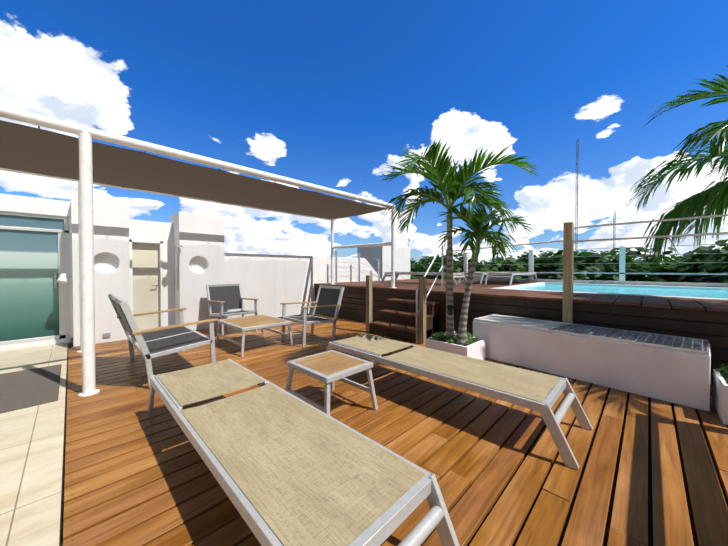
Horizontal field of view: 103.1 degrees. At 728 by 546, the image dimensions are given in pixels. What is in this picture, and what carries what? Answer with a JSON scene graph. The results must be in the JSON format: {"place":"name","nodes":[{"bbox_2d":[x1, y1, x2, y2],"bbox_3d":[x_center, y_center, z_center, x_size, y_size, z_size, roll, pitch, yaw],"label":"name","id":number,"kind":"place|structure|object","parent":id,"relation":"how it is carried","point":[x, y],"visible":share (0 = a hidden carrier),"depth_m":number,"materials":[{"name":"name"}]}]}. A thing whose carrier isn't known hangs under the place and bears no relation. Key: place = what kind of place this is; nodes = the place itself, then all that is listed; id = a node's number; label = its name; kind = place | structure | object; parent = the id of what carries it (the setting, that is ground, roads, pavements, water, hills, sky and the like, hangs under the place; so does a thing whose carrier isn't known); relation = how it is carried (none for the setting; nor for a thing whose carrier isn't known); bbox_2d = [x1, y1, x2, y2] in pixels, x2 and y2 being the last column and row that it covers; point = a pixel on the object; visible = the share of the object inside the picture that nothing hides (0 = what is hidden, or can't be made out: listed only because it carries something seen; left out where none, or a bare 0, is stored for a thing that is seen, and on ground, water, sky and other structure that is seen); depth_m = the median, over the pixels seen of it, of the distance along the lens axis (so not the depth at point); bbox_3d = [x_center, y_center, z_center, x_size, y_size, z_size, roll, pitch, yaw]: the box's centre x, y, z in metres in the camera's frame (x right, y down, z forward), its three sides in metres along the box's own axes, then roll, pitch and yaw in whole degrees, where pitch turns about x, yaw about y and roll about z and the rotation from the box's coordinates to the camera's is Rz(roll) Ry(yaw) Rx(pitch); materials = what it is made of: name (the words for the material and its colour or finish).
{"place":"outdoors","nodes":[
{"label":"outdoors","id":0,"kind":"place"},
{"bbox_2d":[0,0,727,264],"label":"sky","id":1,"kind":"structure","parent":0,"point":[326,93],"materials":[{"name":"blue"}]},
{"bbox_3d":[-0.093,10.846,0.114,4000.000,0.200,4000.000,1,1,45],"label":"ground","id":2,"kind":"structure","parent":0,"visible":0},
{"bbox_2d":[68,314,311,347],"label":"baseboard","id":3,"kind":"structure","parent":2,"relation":"on","point":[70,344],"depth_m":6.85,"materials":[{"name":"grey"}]},
{"bbox_2d":[0,343,67,545],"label":"tile floor","id":4,"kind":"structure","parent":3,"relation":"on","point":[31,451],"depth_m":2.02,"materials":[{"name":"beige tile"}]},
{"bbox_2d":[0,364,61,413],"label":"door mat","id":5,"kind":"object","parent":4,"relation":"on","point":[22,389],"depth_m":3.24,"materials":[{"name":"grey fabric"}]},
{"bbox_2d":[0,193,381,351],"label":"walls and pilasters","id":6,"kind":"structure","parent":4,"relation":"on","point":[270,283],"depth_m":6.25,"materials":[{"name":"white paint"}]},
{"bbox_2d":[0,211,70,345],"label":"sliding glass door","id":7,"kind":"structure","parent":6,"relation":"attached to","point":[34,293],"depth_m":4.97,"materials":[{"name":"teal glass"}]},
{"bbox_2d":[57,246,182,336],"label":"wall fixtures","id":8,"kind":"object","parent":6,"relation":"attached to","point":[62,278],"visible":1,"depth_m":5.01,"materials":[{"name":"white paint"}]},
{"bbox_2d":[129,239,163,329],"bbox_3d":[-4.570,0.286,6.064,0.160,1.930,0.570,1,1,45],"label":"service door","id":9,"kind":"structure","parent":6,"relation":"attached to","point":[146,276],"depth_m":6.08,"materials":[{"name":"white paint"}]},
{"bbox_2d":[59,314,727,545],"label":"deck planks","id":10,"kind":"object","parent":3,"relation":"on","point":[651,472],"visible":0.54,"depth_m":2.06,"materials":[{"name":"brown wood"}]},
{"bbox_2d":[108,293,217,387],"bbox_3d":[-2.739,0.788,3.884,1.484,1.001,0.958,1,1,45],"label":"armchair","id":11,"kind":"object","parent":10,"relation":"on","point":[149,344],"visible":0.96,"depth_m":3.65,"materials":[{"name":"grey metal"}]},
{"bbox_2d":[0,105,396,396],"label":"pergola frame","id":12,"kind":"object","parent":10,"relation":"on","point":[86,258],"visible":0.77,"depth_m":3.09,"materials":[{"name":"white metal"}]},
{"bbox_2d":[0,120,385,218],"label":"canopy","id":13,"kind":"object","parent":12,"relation":"attached to","point":[25,148],"visible":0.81,"depth_m":4.25,"materials":[{"name":"fabric"}]},
{"bbox_2d":[206,283,257,334],"bbox_3d":[-2.841,0.751,6.200,0.958,1.001,0.744,1,1,45],"label":"armchair","id":14,"kind":"object","parent":10,"relation":"on","point":[221,297],"visible":0.83,"depth_m":6.36,"materials":[{"name":"grey fabric"}]},
{"bbox_2d":[216,314,293,356],"bbox_3d":[-1.942,1.051,5.095,1.126,0.437,0.905,1,1,45],"label":"coffee table","id":15,"kind":"object","parent":10,"relation":"on","point":[262,322],"visible":0.98,"depth_m":4.97,"materials":[{"name":"brown wood"}]},
{"bbox_2d":[147,359,459,545],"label":"sun lounger","id":16,"kind":"object","parent":10,"relation":"on","point":[286,468],"visible":1,"depth_m":1.42,"materials":[{"name":"beige fabric"}]},
{"bbox_2d":[280,285,344,347],"bbox_3d":[-0.963,0.763,5.458,0.744,1.001,0.958,1,1,45],"label":"lounge chair","id":17,"kind":"object","parent":10,"relation":"on","point":[327,302],"visible":1,"depth_m":5.50,"materials":[{"name":"grey fabric"}]},
{"bbox_2d":[285,350,377,415],"bbox_3d":[-0.327,1.078,2.774,0.685,0.458,0.625,1,1,45],"label":"side table","id":18,"kind":"object","parent":10,"relation":"on","point":[328,368],"visible":0.88,"depth_m":2.71,"materials":[{"name":"brown wood"}]},
{"bbox_2d":[370,298,439,341],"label":"steps","id":19,"kind":"structure","parent":10,"relation":"on","point":[398,318],"depth_m":5.76,"materials":[{"name":"brown wood"}]},
{"bbox_2d":[425,334,485,359],"bbox_3d":[1.362,1.129,4.297,0.650,0.300,0.620,1,1,45],"label":"palm planter","id":20,"kind":"object","parent":10,"relation":"on","point":[477,349],"visible":0.52,"depth_m":4.09,"materials":[{"name":"white paint"}]},
{"bbox_2d":[430,331,478,345],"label":"plants","id":21,"kind":"object","parent":20,"relation":"on","point":[441,337],"visible":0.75,"depth_m":4.24,"materials":[{"name":"green plant"}]},
{"bbox_2d":[381,139,541,342],"bbox_3d":[1.269,-0.393,4.149,2.075,2.869,2.113,0,1,2],"label":"christmas palm","id":22,"kind":"object","parent":20,"relation":"on","point":[450,185],"visible":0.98,"depth_m":3.92,"materials":[{"name":"green plant"}]},
{"bbox_2d":[447,305,453,314],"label":"spotlights","id":23,"kind":"object","parent":22,"relation":"attached to","point":[450,309],"visible":0.98,"depth_m":4.09,"materials":[{"name":"black plastic"}]},
{"bbox_2d":[436,202,534,345],"bbox_3d":[1.611,0.052,4.074,1.248,1.987,1.338,1,1,45],"label":"christmas palm","id":24,"kind":"object","parent":20,"relation":"on","point":[479,226],"visible":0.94,"depth_m":4.00,"materials":[{"name":"green plant"}]},
{"bbox_2d":[326,333,592,468],"bbox_3d":[0.660,1.107,3.150,2.825,0.411,0.700,1,1,45],"label":"sun lounger","id":25,"kind":"object","parent":10,"relation":"on","point":[541,393],"visible":0.92,"depth_m":2.61,"materials":[{"name":"beige fabric"}]},
{"bbox_2d":[314,279,727,384],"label":"raised pool deck","id":26,"kind":"structure","parent":10,"relation":"on","point":[706,319],"depth_m":4.46,"materials":[{"name":"brown wood"}]},
{"bbox_2d":[335,251,404,282],"bbox_3d":[0.535,0.493,10.423,0.050,2.400,4.050,1,1,45],"label":"access stair cable rail","id":27,"kind":"object","parent":26,"relation":"on","point":[379,261],"visible":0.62,"depth_m":9.68,"materials":[{"name":"metal"}]},
{"bbox_2d":[381,272,466,285],"bbox_3d":[1.749,0.154,8.800,2.663,0.363,0.700,1,1,45],"label":"pool lounger","id":28,"kind":"object","parent":26,"relation":"on","point":[462,276],"visible":0.69,"depth_m":8.54,"materials":[{"name":"grey metal"}]},
{"bbox_2d":[458,272,510,283],"bbox_3d":[4.042,0.143,9.489,0.700,0.363,2.663,1,1,45],"label":"pool lounger","id":29,"kind":"object","parent":26,"relation":"on","point":[475,273],"visible":0.46,"depth_m":8.78,"materials":[{"name":"grey metal"}]},
{"bbox_2d":[485,272,536,284],"bbox_3d":[4.612,0.152,8.928,0.700,0.363,2.663,1,1,45],"label":"pool lounger","id":30,"kind":"object","parent":26,"relation":"on","point":[512,274],"visible":0.94,"depth_m":8.25,"materials":[{"name":"grey metal"}]},
{"bbox_2d":[462,244,727,287],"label":"glass fence","id":31,"kind":"object","parent":26,"relation":"on","point":[621,263],"visible":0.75,"depth_m":8.14,"materials":[{"name":"glass"}]},
{"bbox_2d":[490,282,727,300],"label":"pool coping","id":32,"kind":"object","parent":26,"relation":"on","point":[514,287],"visible":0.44,"depth_m":7.00,"materials":[{"name":"white stone"}]},
{"bbox_2d":[518,284,727,298],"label":"swimming pool","id":33,"kind":"structure","parent":32,"relation":"in","point":[669,292],"depth_m":6.58,"materials":[{"name":"blue liquid"}]},
{"bbox_2d":[366,214,727,343],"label":"stair posts and rails","id":34,"kind":"object","parent":10,"relation":"on","point":[568,240],"visible":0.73,"depth_m":4.24,"materials":[{"name":"brown wood"}]},
{"bbox_2d":[473,321,710,411],"bbox_3d":[2.742,1.021,3.841,2.380,0.530,0.720,1,1,50],"label":"vent box","id":35,"kind":"object","parent":10,"relation":"on","point":[676,376],"visible":0.67,"depth_m":3.26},
{"bbox_2d":[474,314,708,354],"bbox_3d":[2.742,0.738,3.837,2.360,0.030,0.690,1,1,50],"label":"vent grille","id":36,"kind":"object","parent":35,"relation":"on","point":[693,345],"visible":1,"depth_m":3.49,"materials":[{"name":"grey metal"}]},
{"bbox_2d":[712,369,727,424],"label":"palm planter","id":37,"kind":"object","parent":10,"relation":"on","point":[720,393],"visible":1,"depth_m":2.59,"materials":[{"name":"white paint"}]},
{"bbox_2d":[621,65,727,274],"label":"christmas palm","id":38,"kind":"object","parent":37,"relation":"on","point":[713,199],"visible":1,"depth_m":3.94,"materials":[{"name":"green plant"}]},
{"bbox_2d":[712,364,727,380],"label":"plant","id":39,"kind":"object","parent":37,"relation":"on","point":[722,369],"visible":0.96,"depth_m":2.79,"materials":[{"name":"green plant"}]},
{"bbox_2d":[357,246,409,279],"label":"service block","id":40,"kind":"structure","parent":2,"relation":"on","point":[402,257],"depth_m":13.00,"materials":[{"name":"white paint"}]},
{"bbox_2d":[410,239,727,282],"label":"hedge","id":41,"kind":"object","parent":2,"relation":"on","point":[553,262],"depth_m":10.06,"materials":[{"name":"green plant"}]},
{"bbox_2d":[527,139,648,256],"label":"radio mast","id":42,"kind":"object","parent":2,"relation":"on","point":[577,193],"visible":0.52,"depth_m":118.63,"materials":[{"name":"silver metal"}]}
]}

